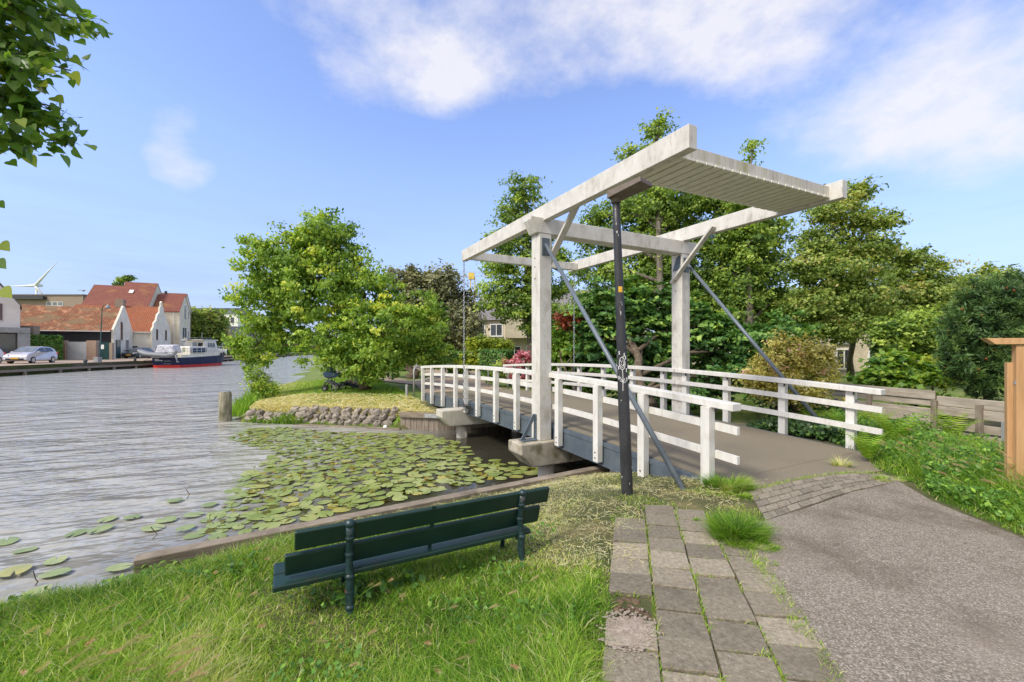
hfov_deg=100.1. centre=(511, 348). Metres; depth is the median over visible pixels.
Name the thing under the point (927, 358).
golden shrub
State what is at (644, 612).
soil clods
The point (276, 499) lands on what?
lily pad
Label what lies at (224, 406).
mooring post
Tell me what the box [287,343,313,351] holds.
bank shrub
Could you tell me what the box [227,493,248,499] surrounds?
lily pad
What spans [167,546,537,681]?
meadow grass heads
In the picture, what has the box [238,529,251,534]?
lily pad
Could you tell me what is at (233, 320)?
office block
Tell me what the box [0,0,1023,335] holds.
sky
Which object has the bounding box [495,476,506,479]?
lily pad
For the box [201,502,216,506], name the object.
lily pad
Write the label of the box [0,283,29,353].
gabled white house
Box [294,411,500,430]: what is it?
timber quay corner
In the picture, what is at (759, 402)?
laurel shrub
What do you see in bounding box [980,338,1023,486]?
wooden post
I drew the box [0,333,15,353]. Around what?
garage door
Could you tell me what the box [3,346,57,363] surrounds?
parked car
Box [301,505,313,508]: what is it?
lily pad
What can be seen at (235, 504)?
lily pad
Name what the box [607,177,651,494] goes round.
street lamp
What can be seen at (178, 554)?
timber bank edge
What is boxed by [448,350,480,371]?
garden shrub
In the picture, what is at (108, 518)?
lily pad
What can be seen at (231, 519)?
lily pad
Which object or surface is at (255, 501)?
lily pad
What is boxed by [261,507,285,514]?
lily pad
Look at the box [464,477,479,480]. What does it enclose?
lily pad
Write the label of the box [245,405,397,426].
stone wall
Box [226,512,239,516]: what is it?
lily pad
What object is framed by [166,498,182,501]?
lily pad
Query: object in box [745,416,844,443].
ivy
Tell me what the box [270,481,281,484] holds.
lily pad
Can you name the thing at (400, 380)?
foot path
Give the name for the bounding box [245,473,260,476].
lily pad
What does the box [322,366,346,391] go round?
pram
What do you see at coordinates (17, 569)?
lily pad
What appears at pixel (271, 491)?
lily pad
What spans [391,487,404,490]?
lily pad
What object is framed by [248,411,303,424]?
dock leaves
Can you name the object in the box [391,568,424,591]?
leafy weed
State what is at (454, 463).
lily pad
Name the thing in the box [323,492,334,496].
lily pad
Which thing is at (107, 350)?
green gate
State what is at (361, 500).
lily pad
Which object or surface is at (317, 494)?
lily pad
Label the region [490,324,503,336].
window
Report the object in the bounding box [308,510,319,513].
lily pad
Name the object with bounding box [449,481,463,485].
lily pad
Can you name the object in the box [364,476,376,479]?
lily pad
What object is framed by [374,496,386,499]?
lily pad
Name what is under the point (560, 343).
hazel shrub
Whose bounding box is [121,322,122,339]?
window
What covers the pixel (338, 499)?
lily buds
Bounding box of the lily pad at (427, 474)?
[420,473,431,475]
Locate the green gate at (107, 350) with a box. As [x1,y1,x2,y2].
[99,342,114,359]
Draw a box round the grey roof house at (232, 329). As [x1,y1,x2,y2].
[226,326,264,350]
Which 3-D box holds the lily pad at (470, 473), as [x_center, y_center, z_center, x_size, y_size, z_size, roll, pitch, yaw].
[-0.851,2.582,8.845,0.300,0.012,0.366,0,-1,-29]
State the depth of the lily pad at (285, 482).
8.24 m
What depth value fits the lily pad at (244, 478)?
8.49 m
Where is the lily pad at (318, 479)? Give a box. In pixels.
[308,477,324,482]
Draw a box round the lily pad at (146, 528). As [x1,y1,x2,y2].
[141,524,164,530]
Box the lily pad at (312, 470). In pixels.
[305,469,319,472]
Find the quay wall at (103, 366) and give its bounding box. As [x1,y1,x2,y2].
[0,353,298,375]
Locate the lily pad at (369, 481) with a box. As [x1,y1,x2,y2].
[362,480,375,483]
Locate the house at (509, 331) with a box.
[467,288,646,360]
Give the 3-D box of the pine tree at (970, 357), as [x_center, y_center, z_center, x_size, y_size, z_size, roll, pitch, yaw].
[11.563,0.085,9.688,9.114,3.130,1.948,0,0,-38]
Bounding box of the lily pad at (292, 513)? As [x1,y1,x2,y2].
[284,511,300,515]
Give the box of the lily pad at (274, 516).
[262,514,286,520]
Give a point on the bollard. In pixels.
(406, 389)
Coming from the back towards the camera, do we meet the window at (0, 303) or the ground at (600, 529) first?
the window at (0, 303)
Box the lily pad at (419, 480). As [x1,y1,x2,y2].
[411,478,423,483]
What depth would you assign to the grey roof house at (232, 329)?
123.63 m
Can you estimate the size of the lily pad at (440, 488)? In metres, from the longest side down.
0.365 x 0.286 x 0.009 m
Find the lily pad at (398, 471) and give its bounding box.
[392,469,405,472]
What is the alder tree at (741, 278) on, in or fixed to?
on the ground at (318, 375)
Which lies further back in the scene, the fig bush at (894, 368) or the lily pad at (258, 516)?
the fig bush at (894, 368)
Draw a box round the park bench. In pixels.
[272,486,549,614]
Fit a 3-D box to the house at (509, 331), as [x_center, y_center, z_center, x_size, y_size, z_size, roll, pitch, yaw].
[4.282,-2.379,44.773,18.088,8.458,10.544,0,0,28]
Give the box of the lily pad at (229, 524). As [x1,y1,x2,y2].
[217,522,239,527]
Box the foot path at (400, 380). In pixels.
[336,370,420,384]
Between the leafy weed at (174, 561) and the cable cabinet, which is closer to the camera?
the leafy weed at (174, 561)
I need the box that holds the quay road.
[0,354,263,365]
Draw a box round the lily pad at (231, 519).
[225,517,235,521]
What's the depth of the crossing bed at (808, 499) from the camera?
4.56 m
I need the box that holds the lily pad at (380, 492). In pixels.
[375,491,385,494]
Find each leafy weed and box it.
[125,560,167,575]
[165,557,195,570]
[336,574,386,604]
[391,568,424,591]
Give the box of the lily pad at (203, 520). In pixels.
[199,518,211,521]
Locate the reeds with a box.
[232,381,280,416]
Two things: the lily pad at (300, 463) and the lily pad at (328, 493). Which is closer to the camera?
the lily pad at (328, 493)
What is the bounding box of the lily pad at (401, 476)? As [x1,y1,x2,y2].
[393,475,406,478]
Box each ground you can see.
[0,352,318,375]
[0,433,1023,681]
[236,402,1003,437]
[240,368,1003,429]
[288,356,920,375]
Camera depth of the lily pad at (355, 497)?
7.43 m
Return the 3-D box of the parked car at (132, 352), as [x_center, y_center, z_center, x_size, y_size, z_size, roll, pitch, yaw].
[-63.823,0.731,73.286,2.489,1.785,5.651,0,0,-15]
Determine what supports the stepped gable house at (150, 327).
on the quay ground at (55, 365)
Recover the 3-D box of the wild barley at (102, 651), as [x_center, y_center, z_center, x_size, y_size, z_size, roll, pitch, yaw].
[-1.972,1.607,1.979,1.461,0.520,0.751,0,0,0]
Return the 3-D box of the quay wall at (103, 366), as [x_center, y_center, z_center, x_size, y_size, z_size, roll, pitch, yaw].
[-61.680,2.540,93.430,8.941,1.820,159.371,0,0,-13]
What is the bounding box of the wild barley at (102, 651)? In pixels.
[9,599,235,681]
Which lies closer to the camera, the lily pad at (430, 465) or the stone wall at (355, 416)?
the lily pad at (430, 465)
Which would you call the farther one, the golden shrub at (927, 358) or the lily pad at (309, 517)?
the golden shrub at (927, 358)
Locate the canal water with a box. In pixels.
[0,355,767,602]
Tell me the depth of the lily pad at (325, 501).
7.23 m
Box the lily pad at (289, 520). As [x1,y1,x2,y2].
[278,518,295,523]
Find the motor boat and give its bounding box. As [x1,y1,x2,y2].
[129,338,226,367]
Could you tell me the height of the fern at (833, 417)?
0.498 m
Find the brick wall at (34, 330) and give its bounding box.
[20,326,39,334]
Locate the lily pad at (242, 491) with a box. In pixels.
[235,490,247,493]
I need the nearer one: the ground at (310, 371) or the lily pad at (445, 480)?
the lily pad at (445, 480)
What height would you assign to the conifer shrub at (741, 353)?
3.333 m
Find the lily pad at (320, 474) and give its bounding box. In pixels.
[312,472,326,476]
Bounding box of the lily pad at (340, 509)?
[332,507,350,511]
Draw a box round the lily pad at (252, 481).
[248,479,262,482]
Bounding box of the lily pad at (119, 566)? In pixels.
[105,563,132,570]
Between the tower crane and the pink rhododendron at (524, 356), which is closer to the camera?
the pink rhododendron at (524, 356)
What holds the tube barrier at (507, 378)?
on the ground at (318, 375)
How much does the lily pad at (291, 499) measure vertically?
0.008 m
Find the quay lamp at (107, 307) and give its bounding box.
[99,304,110,356]
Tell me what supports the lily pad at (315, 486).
on the canal water
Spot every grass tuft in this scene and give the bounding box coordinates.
[693,468,760,495]
[694,506,787,550]
[724,536,784,552]
[729,492,750,498]
[747,559,767,566]
[828,453,857,466]
[870,474,915,481]
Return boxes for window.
[0,303,1,319]
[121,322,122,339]
[125,339,129,349]
[182,327,186,340]
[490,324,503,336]
[512,346,520,356]
[835,349,854,370]
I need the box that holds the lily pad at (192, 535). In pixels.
[183,532,205,538]
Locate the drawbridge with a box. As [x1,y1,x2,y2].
[421,124,885,489]
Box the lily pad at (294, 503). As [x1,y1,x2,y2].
[288,502,299,505]
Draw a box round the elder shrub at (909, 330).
[857,303,946,358]
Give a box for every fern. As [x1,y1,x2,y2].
[796,408,829,416]
[818,408,869,421]
[840,428,896,457]
[857,409,902,425]
[857,410,930,440]
[913,408,985,434]
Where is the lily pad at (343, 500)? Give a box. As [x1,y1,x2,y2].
[333,498,351,503]
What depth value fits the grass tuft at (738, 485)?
4.95 m
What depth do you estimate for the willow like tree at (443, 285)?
35.89 m
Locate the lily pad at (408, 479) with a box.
[398,477,414,481]
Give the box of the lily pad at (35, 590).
[18,584,51,597]
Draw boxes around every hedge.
[30,334,63,359]
[222,348,238,355]
[447,351,469,374]
[478,348,514,378]
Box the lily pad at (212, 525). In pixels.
[206,521,220,527]
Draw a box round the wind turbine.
[16,261,57,293]
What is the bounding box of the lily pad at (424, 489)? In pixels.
[418,487,431,490]
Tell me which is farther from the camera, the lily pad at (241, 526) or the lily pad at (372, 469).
the lily pad at (372, 469)
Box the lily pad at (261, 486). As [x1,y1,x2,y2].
[250,484,269,488]
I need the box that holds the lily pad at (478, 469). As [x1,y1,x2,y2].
[470,468,483,471]
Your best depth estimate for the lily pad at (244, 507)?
6.95 m
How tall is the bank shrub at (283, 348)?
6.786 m
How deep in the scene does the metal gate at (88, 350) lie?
62.95 m
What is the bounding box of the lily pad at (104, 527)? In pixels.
[86,524,113,532]
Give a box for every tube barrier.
[413,364,453,396]
[488,370,508,388]
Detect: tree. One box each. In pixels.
[0,0,112,297]
[111,274,137,285]
[190,305,233,348]
[213,205,460,389]
[380,258,490,353]
[404,322,447,378]
[470,170,579,369]
[551,281,644,341]
[562,272,759,410]
[563,106,726,328]
[664,138,815,385]
[761,284,830,346]
[772,174,913,381]
[865,242,979,332]
[929,264,1023,400]
[940,260,1022,302]
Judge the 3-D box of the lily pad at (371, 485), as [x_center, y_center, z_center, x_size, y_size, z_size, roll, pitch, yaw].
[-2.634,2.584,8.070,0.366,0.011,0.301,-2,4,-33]
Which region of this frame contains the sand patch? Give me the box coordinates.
[593,606,662,662]
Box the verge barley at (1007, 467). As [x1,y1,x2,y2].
[879,428,1023,515]
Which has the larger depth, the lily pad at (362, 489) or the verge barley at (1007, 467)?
the lily pad at (362, 489)
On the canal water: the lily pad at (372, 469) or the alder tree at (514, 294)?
the lily pad at (372, 469)
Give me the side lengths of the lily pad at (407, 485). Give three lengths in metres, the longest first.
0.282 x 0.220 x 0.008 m
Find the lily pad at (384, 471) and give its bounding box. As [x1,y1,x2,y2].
[377,469,389,472]
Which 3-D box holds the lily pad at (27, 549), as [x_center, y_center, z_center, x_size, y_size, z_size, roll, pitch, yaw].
[-6.248,2.581,5.504,0.232,0.007,0.189,2,-3,-36]
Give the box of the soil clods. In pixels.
[614,596,651,620]
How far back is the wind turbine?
896.18 m
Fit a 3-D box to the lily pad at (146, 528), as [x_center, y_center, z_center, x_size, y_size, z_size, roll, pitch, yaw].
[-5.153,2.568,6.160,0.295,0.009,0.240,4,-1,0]
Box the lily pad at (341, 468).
[335,467,348,470]
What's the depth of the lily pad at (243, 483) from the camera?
8.18 m
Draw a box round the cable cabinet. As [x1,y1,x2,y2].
[93,357,101,361]
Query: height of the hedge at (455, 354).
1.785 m
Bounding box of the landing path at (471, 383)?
[413,364,502,391]
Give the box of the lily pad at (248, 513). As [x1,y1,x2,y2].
[237,511,261,516]
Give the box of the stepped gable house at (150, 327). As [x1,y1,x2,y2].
[74,299,170,357]
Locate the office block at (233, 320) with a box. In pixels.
[191,308,247,326]
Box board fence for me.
[820,382,1003,444]
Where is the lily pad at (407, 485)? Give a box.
[400,483,414,486]
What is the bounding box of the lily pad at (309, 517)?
[299,514,318,520]
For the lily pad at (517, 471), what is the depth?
9.03 m
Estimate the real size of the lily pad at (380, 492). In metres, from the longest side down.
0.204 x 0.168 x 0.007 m
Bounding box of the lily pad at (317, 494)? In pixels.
[310,492,321,496]
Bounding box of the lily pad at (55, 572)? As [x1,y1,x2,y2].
[38,567,71,577]
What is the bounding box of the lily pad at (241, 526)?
[232,524,243,528]
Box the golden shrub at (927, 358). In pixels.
[906,352,961,394]
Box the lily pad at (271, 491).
[265,489,280,492]
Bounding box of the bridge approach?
[725,451,880,493]
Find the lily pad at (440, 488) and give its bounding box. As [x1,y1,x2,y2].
[431,486,446,490]
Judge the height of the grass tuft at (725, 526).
0.263 m
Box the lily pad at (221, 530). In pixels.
[209,528,227,533]
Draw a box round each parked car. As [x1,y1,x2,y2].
[0,349,4,362]
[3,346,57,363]
[121,348,153,357]
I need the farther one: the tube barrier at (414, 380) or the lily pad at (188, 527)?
the tube barrier at (414, 380)
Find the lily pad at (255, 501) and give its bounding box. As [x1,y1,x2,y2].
[249,499,261,502]
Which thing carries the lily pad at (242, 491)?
on the canal water
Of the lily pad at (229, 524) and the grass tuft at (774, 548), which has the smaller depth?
the grass tuft at (774, 548)
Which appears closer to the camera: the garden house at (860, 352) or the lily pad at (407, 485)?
the lily pad at (407, 485)
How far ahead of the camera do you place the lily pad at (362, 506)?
7.00 m
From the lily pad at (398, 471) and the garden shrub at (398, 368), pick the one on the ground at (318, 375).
the garden shrub at (398, 368)
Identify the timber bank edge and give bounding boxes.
[133,465,607,575]
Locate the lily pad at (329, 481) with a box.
[324,479,334,482]
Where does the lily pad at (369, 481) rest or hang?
on the canal water
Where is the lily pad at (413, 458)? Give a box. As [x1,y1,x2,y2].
[406,456,419,459]
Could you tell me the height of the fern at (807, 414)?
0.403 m
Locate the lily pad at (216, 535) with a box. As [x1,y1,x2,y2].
[208,532,226,539]
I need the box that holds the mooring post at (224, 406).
[218,391,231,421]
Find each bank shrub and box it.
[268,341,289,351]
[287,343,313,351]
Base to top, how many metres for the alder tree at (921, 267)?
6.528 m
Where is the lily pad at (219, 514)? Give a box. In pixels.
[206,511,226,518]
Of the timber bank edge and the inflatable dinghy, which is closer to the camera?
the timber bank edge
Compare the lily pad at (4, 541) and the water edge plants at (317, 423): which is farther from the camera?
the water edge plants at (317, 423)
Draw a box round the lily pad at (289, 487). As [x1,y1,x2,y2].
[279,485,293,490]
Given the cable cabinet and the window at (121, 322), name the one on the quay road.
the cable cabinet
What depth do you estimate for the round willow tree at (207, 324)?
106.19 m
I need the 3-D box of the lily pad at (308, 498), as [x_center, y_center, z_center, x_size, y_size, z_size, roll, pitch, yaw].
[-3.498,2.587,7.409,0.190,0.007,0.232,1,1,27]
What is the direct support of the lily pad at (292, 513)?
on the canal water
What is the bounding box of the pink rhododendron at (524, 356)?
[501,347,531,379]
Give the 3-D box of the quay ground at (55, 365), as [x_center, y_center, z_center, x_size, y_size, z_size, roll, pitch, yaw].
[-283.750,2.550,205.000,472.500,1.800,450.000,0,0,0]
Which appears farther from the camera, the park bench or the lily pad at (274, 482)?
the lily pad at (274, 482)
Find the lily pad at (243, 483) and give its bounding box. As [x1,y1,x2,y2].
[236,482,249,485]
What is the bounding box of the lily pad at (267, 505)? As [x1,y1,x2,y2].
[262,502,278,507]
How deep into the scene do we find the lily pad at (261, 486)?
8.01 m
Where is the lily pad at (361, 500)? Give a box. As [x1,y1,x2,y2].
[351,498,370,502]
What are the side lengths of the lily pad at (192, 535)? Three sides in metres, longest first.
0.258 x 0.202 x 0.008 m
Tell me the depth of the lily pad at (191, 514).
6.64 m
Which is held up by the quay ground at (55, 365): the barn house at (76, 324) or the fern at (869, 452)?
the barn house at (76, 324)
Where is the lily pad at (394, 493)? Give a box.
[386,491,402,496]
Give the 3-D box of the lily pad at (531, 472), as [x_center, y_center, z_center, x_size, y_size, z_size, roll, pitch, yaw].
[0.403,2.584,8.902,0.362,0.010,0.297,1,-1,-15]
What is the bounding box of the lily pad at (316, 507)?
[310,506,323,509]
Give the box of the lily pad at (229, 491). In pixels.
[224,488,241,493]
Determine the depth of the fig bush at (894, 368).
9.59 m
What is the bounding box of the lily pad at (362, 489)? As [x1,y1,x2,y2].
[354,487,368,491]
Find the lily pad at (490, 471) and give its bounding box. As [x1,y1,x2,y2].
[484,469,498,472]
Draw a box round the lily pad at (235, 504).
[227,503,239,506]
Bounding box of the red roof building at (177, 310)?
[82,282,192,345]
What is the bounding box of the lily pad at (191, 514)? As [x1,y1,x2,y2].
[183,512,203,516]
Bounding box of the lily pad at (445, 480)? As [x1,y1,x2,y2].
[436,478,453,482]
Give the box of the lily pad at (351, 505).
[340,502,358,506]
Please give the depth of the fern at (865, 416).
8.06 m
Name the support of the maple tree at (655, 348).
on the ground at (318, 375)
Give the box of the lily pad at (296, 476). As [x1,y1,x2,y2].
[287,474,301,478]
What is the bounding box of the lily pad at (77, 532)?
[64,528,88,536]
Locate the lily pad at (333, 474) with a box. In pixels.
[327,472,342,475]
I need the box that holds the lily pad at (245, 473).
[240,471,253,475]
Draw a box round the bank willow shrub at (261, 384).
[239,361,283,399]
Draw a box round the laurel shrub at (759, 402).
[751,395,842,432]
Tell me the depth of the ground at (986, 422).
11.25 m
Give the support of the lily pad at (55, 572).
on the canal water
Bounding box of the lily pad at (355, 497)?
[346,495,360,500]
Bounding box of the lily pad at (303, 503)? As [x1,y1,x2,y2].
[298,500,311,505]
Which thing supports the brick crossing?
on the ground at (600, 529)
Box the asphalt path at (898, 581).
[754,481,1023,681]
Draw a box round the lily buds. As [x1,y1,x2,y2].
[209,455,521,530]
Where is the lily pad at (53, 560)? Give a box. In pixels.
[43,556,67,564]
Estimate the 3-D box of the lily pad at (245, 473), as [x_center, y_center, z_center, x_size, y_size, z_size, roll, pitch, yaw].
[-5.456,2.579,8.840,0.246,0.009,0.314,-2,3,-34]
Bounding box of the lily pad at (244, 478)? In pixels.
[237,476,250,480]
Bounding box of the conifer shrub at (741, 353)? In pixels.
[716,305,827,402]
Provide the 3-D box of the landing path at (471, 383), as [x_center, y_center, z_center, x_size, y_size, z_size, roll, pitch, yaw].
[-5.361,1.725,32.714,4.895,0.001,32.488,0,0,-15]
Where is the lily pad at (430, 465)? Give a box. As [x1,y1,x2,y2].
[424,464,435,466]
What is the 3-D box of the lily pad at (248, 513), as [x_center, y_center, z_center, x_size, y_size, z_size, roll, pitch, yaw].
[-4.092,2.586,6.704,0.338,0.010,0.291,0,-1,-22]
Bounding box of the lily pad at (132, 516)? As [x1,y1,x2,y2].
[123,514,140,518]
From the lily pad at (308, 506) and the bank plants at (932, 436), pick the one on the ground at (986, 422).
the bank plants at (932, 436)
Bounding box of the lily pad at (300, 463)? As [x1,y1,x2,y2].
[293,462,307,464]
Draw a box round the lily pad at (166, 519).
[155,516,176,522]
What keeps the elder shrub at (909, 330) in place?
on the ground at (310, 371)
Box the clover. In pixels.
[0,517,591,681]
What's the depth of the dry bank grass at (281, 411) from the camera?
15.35 m
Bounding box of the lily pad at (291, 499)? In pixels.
[282,496,298,501]
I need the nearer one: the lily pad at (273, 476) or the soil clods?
the soil clods
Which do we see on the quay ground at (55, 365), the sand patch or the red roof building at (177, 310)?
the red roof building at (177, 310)
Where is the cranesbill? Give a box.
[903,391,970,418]
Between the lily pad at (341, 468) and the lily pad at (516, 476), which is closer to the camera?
the lily pad at (516, 476)
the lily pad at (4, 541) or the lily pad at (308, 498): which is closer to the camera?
the lily pad at (4, 541)
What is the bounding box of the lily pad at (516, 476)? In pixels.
[509,475,522,477]
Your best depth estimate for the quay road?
53.98 m
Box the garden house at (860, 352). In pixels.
[692,287,916,375]
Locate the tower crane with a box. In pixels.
[462,272,491,302]
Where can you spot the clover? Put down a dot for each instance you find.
(337, 662)
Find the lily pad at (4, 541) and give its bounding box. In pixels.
[0,537,18,545]
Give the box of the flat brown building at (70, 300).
[12,294,86,306]
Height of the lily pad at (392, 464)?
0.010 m
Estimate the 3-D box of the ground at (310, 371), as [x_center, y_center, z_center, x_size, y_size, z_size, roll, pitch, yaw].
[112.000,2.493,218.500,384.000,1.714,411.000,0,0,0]
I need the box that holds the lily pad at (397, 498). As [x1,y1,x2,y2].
[392,495,406,500]
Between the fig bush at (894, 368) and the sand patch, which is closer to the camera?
the sand patch
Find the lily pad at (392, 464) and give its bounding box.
[387,462,399,465]
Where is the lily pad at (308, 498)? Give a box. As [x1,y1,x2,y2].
[303,496,315,500]
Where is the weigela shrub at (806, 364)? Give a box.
[731,327,846,412]
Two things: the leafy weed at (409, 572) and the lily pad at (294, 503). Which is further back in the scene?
the lily pad at (294, 503)
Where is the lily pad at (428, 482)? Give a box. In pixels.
[420,480,436,483]
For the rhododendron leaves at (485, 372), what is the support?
on the ground at (318, 375)
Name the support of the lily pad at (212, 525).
on the canal water
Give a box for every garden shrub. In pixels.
[362,362,412,373]
[427,342,459,371]
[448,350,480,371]
[464,333,515,353]
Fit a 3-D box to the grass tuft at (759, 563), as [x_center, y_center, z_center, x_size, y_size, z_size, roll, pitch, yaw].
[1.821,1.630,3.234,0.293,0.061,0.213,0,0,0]
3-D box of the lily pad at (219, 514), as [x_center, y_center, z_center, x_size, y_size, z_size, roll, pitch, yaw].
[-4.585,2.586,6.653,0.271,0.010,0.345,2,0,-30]
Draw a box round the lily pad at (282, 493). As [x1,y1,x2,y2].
[272,489,291,496]
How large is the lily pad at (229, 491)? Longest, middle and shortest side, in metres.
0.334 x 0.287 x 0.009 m
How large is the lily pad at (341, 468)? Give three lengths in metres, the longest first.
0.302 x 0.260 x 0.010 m
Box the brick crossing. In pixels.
[749,473,899,519]
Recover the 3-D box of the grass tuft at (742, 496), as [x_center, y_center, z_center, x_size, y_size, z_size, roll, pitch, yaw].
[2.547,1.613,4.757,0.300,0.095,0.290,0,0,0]
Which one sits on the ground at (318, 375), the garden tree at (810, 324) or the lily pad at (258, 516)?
the garden tree at (810, 324)
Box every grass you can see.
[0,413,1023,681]
[244,410,303,418]
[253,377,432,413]
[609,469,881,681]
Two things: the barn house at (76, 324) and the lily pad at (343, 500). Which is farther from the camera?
the barn house at (76, 324)
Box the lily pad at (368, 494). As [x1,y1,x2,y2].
[363,492,376,496]
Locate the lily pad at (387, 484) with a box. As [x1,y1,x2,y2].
[381,483,392,486]
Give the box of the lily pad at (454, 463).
[445,462,458,464]
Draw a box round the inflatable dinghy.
[137,349,178,361]
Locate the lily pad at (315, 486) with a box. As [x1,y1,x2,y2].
[309,484,328,488]
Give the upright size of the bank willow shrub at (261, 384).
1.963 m
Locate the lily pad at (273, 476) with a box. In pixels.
[269,474,282,477]
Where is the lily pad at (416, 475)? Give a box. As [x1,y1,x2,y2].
[408,473,423,477]
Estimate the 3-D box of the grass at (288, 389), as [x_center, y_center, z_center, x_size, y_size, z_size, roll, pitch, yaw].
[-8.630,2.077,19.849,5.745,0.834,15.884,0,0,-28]
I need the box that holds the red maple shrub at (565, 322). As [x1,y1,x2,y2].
[551,311,607,339]
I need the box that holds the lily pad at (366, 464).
[360,463,372,466]
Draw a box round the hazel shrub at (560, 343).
[551,322,617,394]
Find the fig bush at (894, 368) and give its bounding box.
[840,347,952,389]
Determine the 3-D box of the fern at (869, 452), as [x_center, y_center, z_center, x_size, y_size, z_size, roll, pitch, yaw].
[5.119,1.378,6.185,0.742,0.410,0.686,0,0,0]
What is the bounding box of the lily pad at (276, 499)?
[263,496,281,502]
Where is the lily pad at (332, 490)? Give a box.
[324,487,341,492]
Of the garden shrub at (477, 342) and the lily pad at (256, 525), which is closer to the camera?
the lily pad at (256, 525)
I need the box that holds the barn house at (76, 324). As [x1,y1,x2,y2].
[20,304,132,358]
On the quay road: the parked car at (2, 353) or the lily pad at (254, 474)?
the parked car at (2, 353)
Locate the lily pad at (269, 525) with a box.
[259,522,279,529]
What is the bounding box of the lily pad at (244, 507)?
[237,506,248,509]
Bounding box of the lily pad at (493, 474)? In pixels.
[487,473,498,476]
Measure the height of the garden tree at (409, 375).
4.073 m
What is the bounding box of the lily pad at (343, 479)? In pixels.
[337,477,349,481]
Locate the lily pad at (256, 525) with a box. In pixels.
[251,522,264,527]
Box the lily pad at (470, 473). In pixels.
[463,471,477,475]
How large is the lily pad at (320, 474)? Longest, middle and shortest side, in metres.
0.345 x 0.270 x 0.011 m
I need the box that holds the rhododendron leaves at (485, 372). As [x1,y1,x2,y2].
[482,356,531,384]
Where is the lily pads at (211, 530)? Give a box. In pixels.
[203,427,534,533]
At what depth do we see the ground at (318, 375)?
18.83 m
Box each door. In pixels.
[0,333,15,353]
[116,340,120,357]
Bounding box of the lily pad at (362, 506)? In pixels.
[356,504,367,508]
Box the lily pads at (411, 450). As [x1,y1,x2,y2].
[227,427,479,458]
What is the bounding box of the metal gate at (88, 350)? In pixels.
[62,340,98,359]
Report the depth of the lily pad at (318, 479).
8.43 m
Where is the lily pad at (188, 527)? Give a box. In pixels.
[176,524,194,530]
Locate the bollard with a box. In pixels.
[405,384,407,395]
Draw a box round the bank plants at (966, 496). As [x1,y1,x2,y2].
[917,444,1023,527]
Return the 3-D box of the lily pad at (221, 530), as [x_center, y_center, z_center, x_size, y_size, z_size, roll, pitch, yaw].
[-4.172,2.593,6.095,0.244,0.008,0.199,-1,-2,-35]
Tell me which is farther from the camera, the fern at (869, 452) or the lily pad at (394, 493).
the lily pad at (394, 493)
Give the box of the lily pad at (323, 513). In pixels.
[317,511,333,516]
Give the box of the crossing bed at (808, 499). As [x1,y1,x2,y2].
[751,480,875,514]
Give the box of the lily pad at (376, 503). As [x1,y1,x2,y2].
[367,501,383,506]
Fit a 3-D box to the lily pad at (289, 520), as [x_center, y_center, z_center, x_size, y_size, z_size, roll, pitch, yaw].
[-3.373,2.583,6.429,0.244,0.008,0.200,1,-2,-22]
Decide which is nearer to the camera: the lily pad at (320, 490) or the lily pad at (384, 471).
the lily pad at (320, 490)
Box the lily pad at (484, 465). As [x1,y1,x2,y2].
[478,464,489,466]
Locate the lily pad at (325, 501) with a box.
[317,500,332,503]
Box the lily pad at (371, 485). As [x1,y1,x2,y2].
[363,483,380,488]
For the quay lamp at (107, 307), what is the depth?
59.95 m
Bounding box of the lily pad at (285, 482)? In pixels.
[279,481,291,484]
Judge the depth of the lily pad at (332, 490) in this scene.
7.79 m
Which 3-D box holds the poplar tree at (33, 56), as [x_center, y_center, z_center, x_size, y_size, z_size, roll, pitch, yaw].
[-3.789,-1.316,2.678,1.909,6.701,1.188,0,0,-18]
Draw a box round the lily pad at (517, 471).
[511,470,525,473]
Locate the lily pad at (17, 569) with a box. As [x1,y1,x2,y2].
[0,564,32,576]
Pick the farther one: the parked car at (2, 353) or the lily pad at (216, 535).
the parked car at (2, 353)
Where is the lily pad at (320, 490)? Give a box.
[313,487,327,492]
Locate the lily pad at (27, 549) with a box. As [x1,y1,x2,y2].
[12,546,37,552]
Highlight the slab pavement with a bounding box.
[601,505,844,681]
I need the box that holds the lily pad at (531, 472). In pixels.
[524,471,537,474]
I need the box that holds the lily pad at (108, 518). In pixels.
[97,515,117,521]
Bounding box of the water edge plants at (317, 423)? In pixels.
[240,414,400,427]
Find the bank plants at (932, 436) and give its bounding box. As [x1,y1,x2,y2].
[772,402,1003,466]
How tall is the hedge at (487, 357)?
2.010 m
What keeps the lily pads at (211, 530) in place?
on the canal water
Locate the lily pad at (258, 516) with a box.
[246,513,269,519]
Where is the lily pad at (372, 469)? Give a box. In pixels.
[366,468,378,471]

